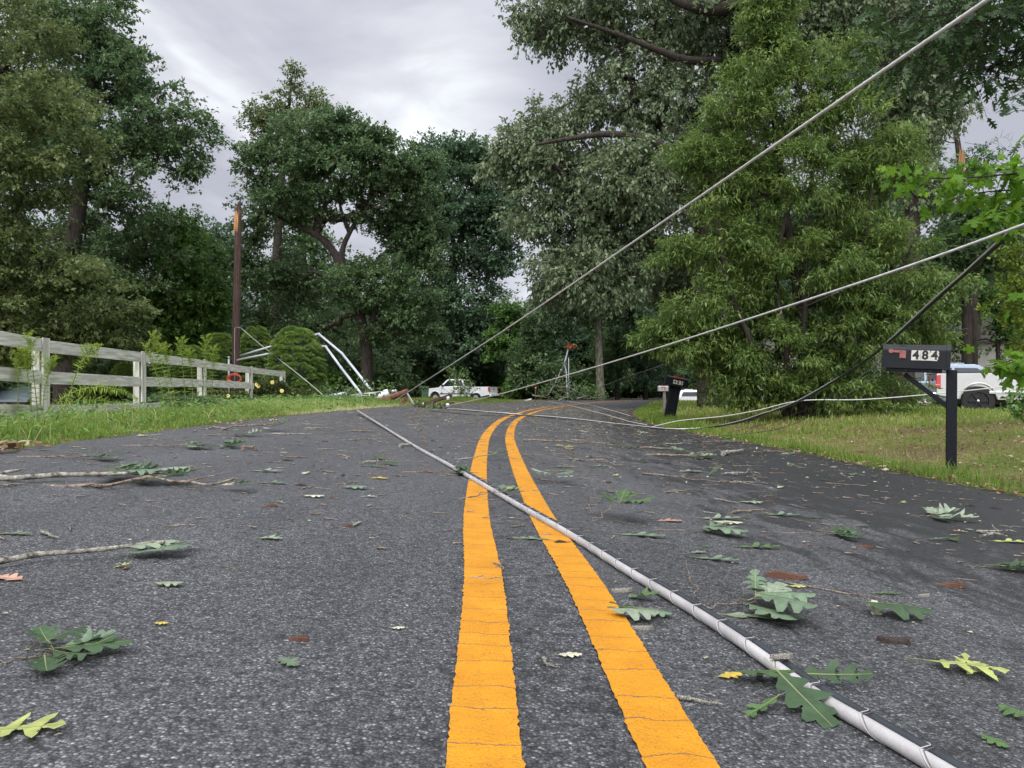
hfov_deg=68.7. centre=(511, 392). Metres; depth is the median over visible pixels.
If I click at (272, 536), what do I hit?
oak leaf
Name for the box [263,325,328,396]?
dwarf spruce
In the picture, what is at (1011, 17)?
oak bough
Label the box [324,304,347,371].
forest tree
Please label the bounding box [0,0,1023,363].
sky
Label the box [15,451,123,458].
leafy sprig
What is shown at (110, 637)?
oak leaf
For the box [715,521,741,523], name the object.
oak leaf
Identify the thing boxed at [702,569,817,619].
leafy sprig
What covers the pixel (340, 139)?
oak tree
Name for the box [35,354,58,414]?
goldenrod stalk
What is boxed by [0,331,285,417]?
board fence
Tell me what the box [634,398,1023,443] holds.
grass
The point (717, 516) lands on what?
oak leaf
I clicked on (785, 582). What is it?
twig
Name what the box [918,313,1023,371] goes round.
house
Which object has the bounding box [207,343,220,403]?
goldenrod stalk
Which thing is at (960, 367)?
parked suv
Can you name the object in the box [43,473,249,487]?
bare branch
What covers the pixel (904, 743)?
lashed cable
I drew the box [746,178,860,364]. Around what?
forest tree
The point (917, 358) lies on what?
mailbox
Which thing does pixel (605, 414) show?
road wire
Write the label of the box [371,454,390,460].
oak leaf
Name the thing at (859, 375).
bush
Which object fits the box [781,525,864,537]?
leafy sprig
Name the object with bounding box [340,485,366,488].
oak leaf
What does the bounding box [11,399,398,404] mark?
grass
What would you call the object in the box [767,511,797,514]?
oak leaf
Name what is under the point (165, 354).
goldenrod stalk
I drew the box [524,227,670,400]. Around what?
poplar tree
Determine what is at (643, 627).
bark chip
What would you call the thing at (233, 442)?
leafy sprig
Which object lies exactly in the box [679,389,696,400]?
parked car
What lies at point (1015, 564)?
leafy sprig
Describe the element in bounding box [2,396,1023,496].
ground
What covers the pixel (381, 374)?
bush
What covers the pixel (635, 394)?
bush
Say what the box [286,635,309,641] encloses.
bark chip
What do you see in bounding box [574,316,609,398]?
forest tree
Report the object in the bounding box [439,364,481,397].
fallen branch
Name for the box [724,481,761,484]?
twig
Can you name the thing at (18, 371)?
goldenrod stalk
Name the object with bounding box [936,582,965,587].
bark chip
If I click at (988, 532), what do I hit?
twig
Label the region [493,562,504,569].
twig
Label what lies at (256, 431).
leafy sprig
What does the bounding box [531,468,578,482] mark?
leafy sprig
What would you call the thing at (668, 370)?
forest tree
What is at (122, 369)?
dwarf spruce
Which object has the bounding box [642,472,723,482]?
twig
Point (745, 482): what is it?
twig
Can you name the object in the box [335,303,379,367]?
forest tree
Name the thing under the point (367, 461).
twig
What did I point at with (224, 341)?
dwarf spruce
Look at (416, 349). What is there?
forest tree
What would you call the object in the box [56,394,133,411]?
goldenrod stalk
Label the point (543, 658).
twig
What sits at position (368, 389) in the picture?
fallen branch
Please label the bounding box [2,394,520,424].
grass
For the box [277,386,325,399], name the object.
rose bush
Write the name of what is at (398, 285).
forest tree
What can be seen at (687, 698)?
twig
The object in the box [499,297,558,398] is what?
forest tree
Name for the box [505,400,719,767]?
road marking
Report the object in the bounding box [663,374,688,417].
mailbox
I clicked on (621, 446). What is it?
leafy sprig
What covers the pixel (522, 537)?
oak leaf
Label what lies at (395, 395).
fallen pole
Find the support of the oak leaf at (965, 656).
on the road
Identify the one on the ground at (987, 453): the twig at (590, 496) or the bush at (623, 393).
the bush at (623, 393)
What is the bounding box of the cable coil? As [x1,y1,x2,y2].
[226,372,240,381]
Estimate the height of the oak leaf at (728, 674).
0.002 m
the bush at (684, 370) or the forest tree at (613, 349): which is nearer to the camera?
the forest tree at (613, 349)
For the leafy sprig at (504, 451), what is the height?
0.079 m
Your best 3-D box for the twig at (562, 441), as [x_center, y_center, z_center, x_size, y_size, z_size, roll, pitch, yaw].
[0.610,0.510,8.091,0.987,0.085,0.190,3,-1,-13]
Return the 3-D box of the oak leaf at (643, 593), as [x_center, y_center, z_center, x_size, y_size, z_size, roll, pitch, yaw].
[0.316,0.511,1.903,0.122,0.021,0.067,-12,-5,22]
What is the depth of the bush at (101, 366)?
36.94 m
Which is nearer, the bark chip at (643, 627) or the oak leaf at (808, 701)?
the oak leaf at (808, 701)
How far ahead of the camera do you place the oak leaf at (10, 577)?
1.77 m
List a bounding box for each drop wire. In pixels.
[574,292,837,397]
[713,250,1023,436]
[728,227,1022,432]
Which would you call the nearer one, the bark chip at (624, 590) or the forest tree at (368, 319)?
the bark chip at (624, 590)
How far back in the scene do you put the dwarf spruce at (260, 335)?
30.08 m
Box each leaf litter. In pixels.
[0,440,50,450]
[8,408,354,449]
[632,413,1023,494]
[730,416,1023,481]
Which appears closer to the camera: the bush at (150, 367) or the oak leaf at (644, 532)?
the oak leaf at (644, 532)
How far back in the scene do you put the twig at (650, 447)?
7.89 m
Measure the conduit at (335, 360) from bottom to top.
1.801 m
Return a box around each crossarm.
[422,394,451,405]
[433,402,453,407]
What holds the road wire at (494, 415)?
on the road
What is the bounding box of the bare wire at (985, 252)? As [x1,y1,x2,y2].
[447,232,1008,428]
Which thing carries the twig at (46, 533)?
on the road
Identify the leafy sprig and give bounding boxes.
[0,461,200,480]
[0,539,199,564]
[0,623,131,670]
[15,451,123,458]
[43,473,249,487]
[83,462,146,471]
[122,441,211,446]
[200,438,245,445]
[205,417,290,429]
[227,428,262,434]
[403,466,470,472]
[458,450,507,459]
[461,484,520,498]
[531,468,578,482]
[555,443,573,450]
[589,489,654,521]
[606,444,636,447]
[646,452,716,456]
[659,520,747,533]
[669,445,702,454]
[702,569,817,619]
[763,449,799,453]
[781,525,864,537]
[912,503,978,518]
[965,558,1023,569]
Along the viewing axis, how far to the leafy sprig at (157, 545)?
2.00 m
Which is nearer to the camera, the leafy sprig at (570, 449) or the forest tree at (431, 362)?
the leafy sprig at (570, 449)
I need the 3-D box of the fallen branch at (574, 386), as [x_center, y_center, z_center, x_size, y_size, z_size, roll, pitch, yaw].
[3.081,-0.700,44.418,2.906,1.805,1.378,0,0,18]
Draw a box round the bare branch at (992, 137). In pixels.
[965,100,1013,146]
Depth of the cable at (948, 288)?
8.78 m
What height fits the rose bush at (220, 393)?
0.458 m
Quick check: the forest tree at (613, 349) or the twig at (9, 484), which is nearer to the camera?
the twig at (9, 484)
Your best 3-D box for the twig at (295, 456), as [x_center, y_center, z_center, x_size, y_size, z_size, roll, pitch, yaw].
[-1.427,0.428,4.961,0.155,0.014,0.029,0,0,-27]
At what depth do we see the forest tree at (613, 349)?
52.08 m
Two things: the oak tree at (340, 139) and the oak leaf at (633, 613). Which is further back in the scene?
the oak tree at (340, 139)
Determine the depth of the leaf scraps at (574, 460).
8.32 m
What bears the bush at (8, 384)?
on the ground at (987, 453)
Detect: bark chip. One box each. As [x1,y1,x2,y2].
[263,504,277,506]
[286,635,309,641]
[554,540,567,542]
[611,587,632,592]
[631,625,652,630]
[765,570,807,579]
[769,653,793,659]
[857,545,873,547]
[876,635,910,644]
[918,593,930,596]
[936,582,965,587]
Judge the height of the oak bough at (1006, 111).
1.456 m
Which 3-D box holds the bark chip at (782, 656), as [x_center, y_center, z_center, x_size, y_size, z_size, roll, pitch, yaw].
[0.513,0.501,1.425,0.050,0.008,0.018,0,0,-12]
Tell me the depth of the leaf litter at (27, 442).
7.96 m
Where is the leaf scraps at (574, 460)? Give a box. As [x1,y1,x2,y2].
[4,402,1023,758]
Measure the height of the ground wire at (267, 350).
2.815 m
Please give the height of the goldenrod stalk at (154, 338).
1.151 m
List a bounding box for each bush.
[0,351,51,390]
[28,357,132,403]
[78,360,152,404]
[121,355,171,400]
[126,389,225,407]
[146,334,245,396]
[146,365,208,395]
[191,387,256,399]
[242,375,297,399]
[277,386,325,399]
[316,365,359,397]
[318,337,428,398]
[385,360,446,397]
[406,366,450,395]
[465,369,512,397]
[485,372,508,397]
[498,375,549,399]
[505,351,595,399]
[555,374,595,399]
[593,361,642,397]
[606,365,659,397]
[619,365,691,397]
[666,362,696,388]
[687,370,696,389]
[813,360,888,398]
[872,352,953,391]
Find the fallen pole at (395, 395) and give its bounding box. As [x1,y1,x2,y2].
[353,389,408,403]
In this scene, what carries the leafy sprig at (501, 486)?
on the road
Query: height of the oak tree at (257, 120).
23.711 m
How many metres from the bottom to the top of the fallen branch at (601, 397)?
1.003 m
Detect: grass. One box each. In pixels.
[0,401,306,449]
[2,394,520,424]
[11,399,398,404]
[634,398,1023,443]
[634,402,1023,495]
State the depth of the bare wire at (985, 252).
9.93 m
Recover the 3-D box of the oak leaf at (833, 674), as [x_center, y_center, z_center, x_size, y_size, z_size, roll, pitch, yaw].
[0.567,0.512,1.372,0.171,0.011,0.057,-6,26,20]
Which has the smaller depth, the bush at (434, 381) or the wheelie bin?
the wheelie bin
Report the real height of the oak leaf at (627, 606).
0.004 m
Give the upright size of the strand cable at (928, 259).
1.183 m
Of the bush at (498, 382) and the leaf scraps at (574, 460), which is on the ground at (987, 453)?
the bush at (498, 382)
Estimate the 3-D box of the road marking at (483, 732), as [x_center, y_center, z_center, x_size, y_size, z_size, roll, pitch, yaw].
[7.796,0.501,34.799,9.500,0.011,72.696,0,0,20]
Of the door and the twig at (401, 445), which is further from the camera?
the door
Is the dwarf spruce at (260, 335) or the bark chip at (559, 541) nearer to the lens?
the bark chip at (559, 541)
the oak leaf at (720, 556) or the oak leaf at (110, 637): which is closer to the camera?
the oak leaf at (110, 637)
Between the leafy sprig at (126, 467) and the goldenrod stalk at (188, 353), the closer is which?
the leafy sprig at (126, 467)
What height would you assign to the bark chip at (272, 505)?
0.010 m
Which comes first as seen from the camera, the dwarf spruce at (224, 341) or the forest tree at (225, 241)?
the dwarf spruce at (224, 341)
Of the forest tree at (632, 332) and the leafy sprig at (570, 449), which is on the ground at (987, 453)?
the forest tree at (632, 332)
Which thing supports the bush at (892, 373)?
on the ground at (987, 453)
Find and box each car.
[0,382,52,404]
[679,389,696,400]
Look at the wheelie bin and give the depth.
52.71 m
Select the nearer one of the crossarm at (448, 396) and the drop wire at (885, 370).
the drop wire at (885, 370)
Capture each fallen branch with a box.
[310,379,374,396]
[342,373,401,400]
[411,399,446,408]
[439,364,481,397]
[532,386,553,400]
[544,379,582,400]
[545,369,583,395]
[576,380,601,399]
[577,386,611,400]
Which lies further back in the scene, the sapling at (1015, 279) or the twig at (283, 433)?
the sapling at (1015, 279)
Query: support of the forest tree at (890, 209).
on the ground at (987, 453)
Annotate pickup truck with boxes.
[428,379,499,397]
[923,362,1023,409]
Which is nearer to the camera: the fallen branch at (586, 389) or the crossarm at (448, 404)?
the crossarm at (448, 404)
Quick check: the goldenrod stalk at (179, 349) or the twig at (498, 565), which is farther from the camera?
the goldenrod stalk at (179, 349)
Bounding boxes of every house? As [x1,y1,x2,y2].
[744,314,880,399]
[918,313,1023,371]
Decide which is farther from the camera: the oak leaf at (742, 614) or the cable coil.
the cable coil
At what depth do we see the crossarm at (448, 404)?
18.60 m
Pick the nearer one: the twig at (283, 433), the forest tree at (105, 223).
the twig at (283, 433)
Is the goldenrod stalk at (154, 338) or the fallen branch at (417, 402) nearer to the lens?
the goldenrod stalk at (154, 338)
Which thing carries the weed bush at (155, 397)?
on the ground at (987, 453)
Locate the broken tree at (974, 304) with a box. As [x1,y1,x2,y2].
[925,129,1009,364]
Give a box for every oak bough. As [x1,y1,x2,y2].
[806,0,1023,128]
[992,46,1023,159]
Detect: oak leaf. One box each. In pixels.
[0,530,32,533]
[0,573,30,580]
[0,712,65,737]
[48,634,115,658]
[155,581,181,586]
[248,468,278,470]
[257,480,283,482]
[261,534,282,538]
[274,656,299,665]
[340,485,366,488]
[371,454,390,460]
[515,536,552,539]
[551,652,581,656]
[606,607,658,620]
[609,601,653,608]
[614,531,664,535]
[628,586,659,597]
[629,606,671,616]
[657,518,681,520]
[692,554,739,559]
[696,514,738,518]
[709,465,721,473]
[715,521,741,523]
[717,612,803,618]
[717,672,741,677]
[728,670,794,676]
[735,542,779,546]
[742,691,786,717]
[763,657,839,727]
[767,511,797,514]
[803,658,872,683]
[829,531,853,534]
[842,599,931,619]
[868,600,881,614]
[876,590,900,593]
[905,657,1008,680]
[953,653,981,673]
[977,732,1010,747]
[988,538,1023,541]
[998,703,1023,716]
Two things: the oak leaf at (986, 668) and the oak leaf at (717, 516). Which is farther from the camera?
the oak leaf at (717, 516)
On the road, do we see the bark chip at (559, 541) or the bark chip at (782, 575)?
the bark chip at (782, 575)
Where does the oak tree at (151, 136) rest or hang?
on the ground at (987, 453)
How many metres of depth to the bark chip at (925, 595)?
2.10 m
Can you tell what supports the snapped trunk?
on the ground at (987, 453)
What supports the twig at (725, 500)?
on the road
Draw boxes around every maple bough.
[876,135,1023,244]
[961,344,1023,393]
[1004,291,1023,322]
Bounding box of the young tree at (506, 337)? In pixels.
[480,292,528,398]
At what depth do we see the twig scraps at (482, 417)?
6.07 m
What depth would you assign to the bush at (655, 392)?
64.28 m
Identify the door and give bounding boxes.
[944,345,950,370]
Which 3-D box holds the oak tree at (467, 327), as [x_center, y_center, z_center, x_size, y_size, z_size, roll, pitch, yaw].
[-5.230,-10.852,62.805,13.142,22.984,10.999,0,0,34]
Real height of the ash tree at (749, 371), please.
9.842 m
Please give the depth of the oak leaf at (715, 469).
5.39 m
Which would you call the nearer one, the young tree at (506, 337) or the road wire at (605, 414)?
the road wire at (605, 414)
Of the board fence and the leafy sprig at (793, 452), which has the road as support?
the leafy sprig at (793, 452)
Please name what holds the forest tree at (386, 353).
on the ground at (987, 453)
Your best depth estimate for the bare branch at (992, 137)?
36.98 m
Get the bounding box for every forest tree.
[78,207,135,364]
[111,257,148,366]
[185,213,267,334]
[228,287,252,331]
[241,171,353,352]
[322,251,367,323]
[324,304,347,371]
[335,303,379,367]
[366,282,390,349]
[372,320,403,369]
[378,281,439,375]
[381,259,424,393]
[415,332,448,373]
[471,299,507,397]
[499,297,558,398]
[515,268,562,397]
[539,311,591,372]
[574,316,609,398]
[575,317,634,366]
[584,228,657,397]
[587,306,642,399]
[623,310,667,399]
[654,306,685,398]
[716,161,805,341]
[718,219,745,398]
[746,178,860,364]
[820,115,955,399]
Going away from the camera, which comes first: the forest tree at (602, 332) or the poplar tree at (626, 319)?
the poplar tree at (626, 319)
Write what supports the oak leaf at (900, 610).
on the road
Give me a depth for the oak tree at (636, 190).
26.13 m
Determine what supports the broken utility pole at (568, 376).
on the road
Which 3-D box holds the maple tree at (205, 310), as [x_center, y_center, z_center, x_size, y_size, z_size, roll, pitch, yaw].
[-17.183,-4.236,37.074,8.580,10.523,5.441,0,0,0]
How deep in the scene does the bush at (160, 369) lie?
36.54 m
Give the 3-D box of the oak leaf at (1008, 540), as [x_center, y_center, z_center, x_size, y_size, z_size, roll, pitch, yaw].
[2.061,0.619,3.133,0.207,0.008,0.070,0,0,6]
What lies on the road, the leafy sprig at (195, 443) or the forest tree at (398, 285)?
the leafy sprig at (195, 443)
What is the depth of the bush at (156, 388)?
35.46 m
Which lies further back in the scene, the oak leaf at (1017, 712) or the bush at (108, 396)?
the bush at (108, 396)
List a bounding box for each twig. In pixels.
[0,482,27,485]
[39,530,59,538]
[241,445,255,450]
[270,432,311,434]
[284,456,307,457]
[360,457,389,464]
[398,443,412,446]
[471,575,521,578]
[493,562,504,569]
[523,437,609,443]
[541,655,548,665]
[568,457,623,465]
[588,474,598,514]
[640,446,673,449]
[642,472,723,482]
[663,441,690,444]
[663,490,686,492]
[677,694,722,705]
[679,556,699,599]
[714,498,738,502]
[719,468,759,474]
[720,449,742,455]
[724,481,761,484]
[729,481,767,483]
[730,508,764,513]
[784,581,889,600]
[976,525,1015,537]
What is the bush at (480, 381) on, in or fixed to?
on the ground at (987, 453)
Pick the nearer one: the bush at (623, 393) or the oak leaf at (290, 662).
the oak leaf at (290, 662)
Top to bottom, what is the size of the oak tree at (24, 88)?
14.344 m
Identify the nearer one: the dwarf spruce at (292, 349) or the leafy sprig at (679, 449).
the leafy sprig at (679, 449)
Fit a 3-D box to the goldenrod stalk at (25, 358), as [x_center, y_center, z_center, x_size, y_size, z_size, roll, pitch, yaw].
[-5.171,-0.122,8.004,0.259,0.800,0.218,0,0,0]
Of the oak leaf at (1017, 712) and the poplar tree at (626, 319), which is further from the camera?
the poplar tree at (626, 319)
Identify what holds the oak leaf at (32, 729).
on the road
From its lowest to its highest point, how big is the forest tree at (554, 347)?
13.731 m
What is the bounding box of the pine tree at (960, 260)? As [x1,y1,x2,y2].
[889,188,1023,363]
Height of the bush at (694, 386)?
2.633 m
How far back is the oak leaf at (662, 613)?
1.75 m
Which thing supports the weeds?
on the ground at (987, 453)
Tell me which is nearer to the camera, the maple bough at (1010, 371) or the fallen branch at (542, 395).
the maple bough at (1010, 371)
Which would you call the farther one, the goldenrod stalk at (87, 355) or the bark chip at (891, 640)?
the goldenrod stalk at (87, 355)
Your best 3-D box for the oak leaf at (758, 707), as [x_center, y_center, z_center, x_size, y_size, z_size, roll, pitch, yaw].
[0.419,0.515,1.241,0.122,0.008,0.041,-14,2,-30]
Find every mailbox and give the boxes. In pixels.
[657,386,667,411]
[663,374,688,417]
[882,344,956,470]
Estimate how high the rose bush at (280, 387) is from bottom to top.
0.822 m
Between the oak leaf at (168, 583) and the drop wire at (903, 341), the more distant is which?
the drop wire at (903, 341)
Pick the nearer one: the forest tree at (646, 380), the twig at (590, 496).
the twig at (590, 496)
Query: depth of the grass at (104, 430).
6.76 m
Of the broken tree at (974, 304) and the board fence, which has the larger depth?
the broken tree at (974, 304)
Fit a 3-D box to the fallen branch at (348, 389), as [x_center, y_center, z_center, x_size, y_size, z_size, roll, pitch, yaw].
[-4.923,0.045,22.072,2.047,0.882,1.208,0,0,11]
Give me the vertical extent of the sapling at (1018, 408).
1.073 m
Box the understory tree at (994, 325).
[918,203,1023,362]
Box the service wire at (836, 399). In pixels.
[653,385,1015,426]
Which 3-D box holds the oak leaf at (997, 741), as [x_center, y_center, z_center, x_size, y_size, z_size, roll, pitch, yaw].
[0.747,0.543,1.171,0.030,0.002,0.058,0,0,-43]
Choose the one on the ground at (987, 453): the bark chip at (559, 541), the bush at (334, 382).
the bush at (334, 382)
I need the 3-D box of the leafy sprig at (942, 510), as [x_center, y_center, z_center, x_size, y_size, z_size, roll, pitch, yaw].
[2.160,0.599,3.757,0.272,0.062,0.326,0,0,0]
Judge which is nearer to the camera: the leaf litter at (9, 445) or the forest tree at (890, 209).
the leaf litter at (9, 445)
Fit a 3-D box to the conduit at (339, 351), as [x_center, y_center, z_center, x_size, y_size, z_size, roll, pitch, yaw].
[-6.895,-1.015,25.178,0.891,2.019,9.349,0,0,-43]
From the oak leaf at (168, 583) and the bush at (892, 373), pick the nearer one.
the oak leaf at (168, 583)
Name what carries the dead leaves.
on the broken utility pole at (568, 376)
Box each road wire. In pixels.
[432,411,565,419]
[547,401,646,424]
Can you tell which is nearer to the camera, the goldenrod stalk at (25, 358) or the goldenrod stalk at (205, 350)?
the goldenrod stalk at (25, 358)
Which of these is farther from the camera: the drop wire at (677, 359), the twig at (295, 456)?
the drop wire at (677, 359)
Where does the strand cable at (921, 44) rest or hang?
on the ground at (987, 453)
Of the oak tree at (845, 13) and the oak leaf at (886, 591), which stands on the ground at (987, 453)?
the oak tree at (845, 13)
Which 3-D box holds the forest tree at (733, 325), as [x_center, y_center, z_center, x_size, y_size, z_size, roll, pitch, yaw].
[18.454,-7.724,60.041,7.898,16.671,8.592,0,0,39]
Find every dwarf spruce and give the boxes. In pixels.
[108,361,132,401]
[166,345,211,397]
[202,332,241,390]
[240,325,272,398]
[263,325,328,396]
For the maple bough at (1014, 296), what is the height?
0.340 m
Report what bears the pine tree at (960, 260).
on the ground at (987, 453)
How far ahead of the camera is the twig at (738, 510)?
3.57 m
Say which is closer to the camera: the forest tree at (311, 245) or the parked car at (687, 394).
the parked car at (687, 394)
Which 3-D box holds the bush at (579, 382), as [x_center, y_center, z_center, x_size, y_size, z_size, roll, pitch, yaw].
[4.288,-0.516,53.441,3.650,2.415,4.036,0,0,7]
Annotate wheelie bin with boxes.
[421,387,428,397]
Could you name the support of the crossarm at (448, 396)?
on the ground at (987, 453)
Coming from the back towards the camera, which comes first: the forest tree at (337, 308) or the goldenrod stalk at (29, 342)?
the forest tree at (337, 308)
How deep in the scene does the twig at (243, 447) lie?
5.33 m
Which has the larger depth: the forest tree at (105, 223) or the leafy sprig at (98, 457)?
the forest tree at (105, 223)
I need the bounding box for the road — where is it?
[0,398,1023,767]
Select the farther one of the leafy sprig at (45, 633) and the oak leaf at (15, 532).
the oak leaf at (15, 532)
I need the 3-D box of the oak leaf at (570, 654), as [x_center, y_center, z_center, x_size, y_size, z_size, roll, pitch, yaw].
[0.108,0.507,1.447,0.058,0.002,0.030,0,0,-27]
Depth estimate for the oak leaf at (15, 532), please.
2.23 m
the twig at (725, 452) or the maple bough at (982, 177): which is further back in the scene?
the twig at (725, 452)
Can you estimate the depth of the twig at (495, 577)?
2.02 m
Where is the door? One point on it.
(948, 356)
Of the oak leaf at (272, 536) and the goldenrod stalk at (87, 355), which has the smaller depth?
the oak leaf at (272, 536)
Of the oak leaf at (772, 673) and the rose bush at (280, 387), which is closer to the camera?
the oak leaf at (772, 673)
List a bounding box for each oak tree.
[0,0,163,368]
[0,0,237,404]
[217,101,463,394]
[229,57,334,337]
[372,125,534,381]
[469,0,808,407]
[725,0,989,405]
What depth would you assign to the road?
1.84 m
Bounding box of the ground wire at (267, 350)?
[234,327,321,393]
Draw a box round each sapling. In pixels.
[974,227,1023,355]
[993,387,1023,422]
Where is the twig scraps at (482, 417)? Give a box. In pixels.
[0,402,1023,580]
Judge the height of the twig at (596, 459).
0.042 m
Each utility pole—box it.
[228,202,241,392]
[547,349,569,400]
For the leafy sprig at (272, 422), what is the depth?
7.37 m
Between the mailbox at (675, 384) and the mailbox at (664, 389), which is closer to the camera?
the mailbox at (675, 384)
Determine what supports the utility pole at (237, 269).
on the ground at (987, 453)
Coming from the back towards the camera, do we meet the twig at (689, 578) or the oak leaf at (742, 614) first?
the twig at (689, 578)
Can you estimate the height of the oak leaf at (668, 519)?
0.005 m
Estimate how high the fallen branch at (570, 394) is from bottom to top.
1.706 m
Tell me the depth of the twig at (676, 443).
8.98 m
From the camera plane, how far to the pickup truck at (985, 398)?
22.18 m
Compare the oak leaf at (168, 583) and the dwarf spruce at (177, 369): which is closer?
the oak leaf at (168, 583)
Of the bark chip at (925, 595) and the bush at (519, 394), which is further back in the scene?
the bush at (519, 394)
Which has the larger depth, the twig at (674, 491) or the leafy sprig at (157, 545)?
the twig at (674, 491)
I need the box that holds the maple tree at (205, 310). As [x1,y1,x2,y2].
[87,200,244,375]
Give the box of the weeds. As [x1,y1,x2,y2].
[0,392,404,443]
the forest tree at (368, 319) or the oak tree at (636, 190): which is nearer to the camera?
the oak tree at (636, 190)
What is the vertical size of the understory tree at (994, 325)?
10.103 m
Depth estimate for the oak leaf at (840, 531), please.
3.09 m
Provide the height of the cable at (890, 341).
2.235 m
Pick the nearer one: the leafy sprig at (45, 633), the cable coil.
the leafy sprig at (45, 633)
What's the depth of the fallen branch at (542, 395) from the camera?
44.97 m
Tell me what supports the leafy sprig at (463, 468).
on the road
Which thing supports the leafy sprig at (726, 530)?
on the road
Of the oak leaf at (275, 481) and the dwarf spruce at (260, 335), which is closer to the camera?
the oak leaf at (275, 481)
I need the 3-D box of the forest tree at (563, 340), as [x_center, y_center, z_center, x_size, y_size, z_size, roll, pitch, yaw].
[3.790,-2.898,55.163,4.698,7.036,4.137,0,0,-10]
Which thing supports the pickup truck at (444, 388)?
on the ground at (987, 453)
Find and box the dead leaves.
[564,343,576,350]
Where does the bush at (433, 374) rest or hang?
on the ground at (987, 453)
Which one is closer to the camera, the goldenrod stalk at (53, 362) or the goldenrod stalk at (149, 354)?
the goldenrod stalk at (53, 362)
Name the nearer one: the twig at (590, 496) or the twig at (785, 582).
the twig at (785, 582)
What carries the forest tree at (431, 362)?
on the ground at (987, 453)
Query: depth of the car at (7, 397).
35.20 m
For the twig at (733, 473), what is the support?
on the road
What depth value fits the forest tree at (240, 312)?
73.61 m
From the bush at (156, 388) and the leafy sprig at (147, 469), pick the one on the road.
the leafy sprig at (147, 469)
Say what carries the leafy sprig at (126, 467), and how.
on the road
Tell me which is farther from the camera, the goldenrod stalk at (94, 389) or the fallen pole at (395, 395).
the fallen pole at (395, 395)
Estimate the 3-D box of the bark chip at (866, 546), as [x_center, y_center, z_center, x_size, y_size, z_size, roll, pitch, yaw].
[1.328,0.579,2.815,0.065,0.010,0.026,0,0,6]
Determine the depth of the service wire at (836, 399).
10.62 m
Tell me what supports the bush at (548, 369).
on the ground at (987, 453)
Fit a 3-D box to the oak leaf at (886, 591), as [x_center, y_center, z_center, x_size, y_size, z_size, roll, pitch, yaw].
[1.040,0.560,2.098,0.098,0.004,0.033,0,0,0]
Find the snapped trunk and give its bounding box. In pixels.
[958,150,964,362]
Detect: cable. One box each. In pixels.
[357,410,970,767]
[396,0,989,399]
[443,234,1007,429]
[449,223,1023,405]
[714,233,1013,427]
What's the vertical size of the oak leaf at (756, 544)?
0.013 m
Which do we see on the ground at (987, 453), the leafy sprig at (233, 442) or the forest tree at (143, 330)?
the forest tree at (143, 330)
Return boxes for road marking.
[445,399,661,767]
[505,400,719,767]
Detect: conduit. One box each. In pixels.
[237,345,361,394]
[240,333,371,389]
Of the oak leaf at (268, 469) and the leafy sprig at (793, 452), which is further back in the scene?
the leafy sprig at (793, 452)
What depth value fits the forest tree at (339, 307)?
75.39 m
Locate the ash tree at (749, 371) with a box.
[620,0,987,418]
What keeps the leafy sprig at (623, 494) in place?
on the road
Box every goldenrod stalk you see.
[10,347,27,410]
[16,344,36,417]
[21,330,40,416]
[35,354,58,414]
[49,380,138,412]
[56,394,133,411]
[63,342,103,414]
[141,340,169,406]
[148,329,175,405]
[157,341,180,408]
[174,335,189,407]
[182,347,196,402]
[197,333,212,404]
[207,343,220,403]
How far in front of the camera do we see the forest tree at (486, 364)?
65.32 m
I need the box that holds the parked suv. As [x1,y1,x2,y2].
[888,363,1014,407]

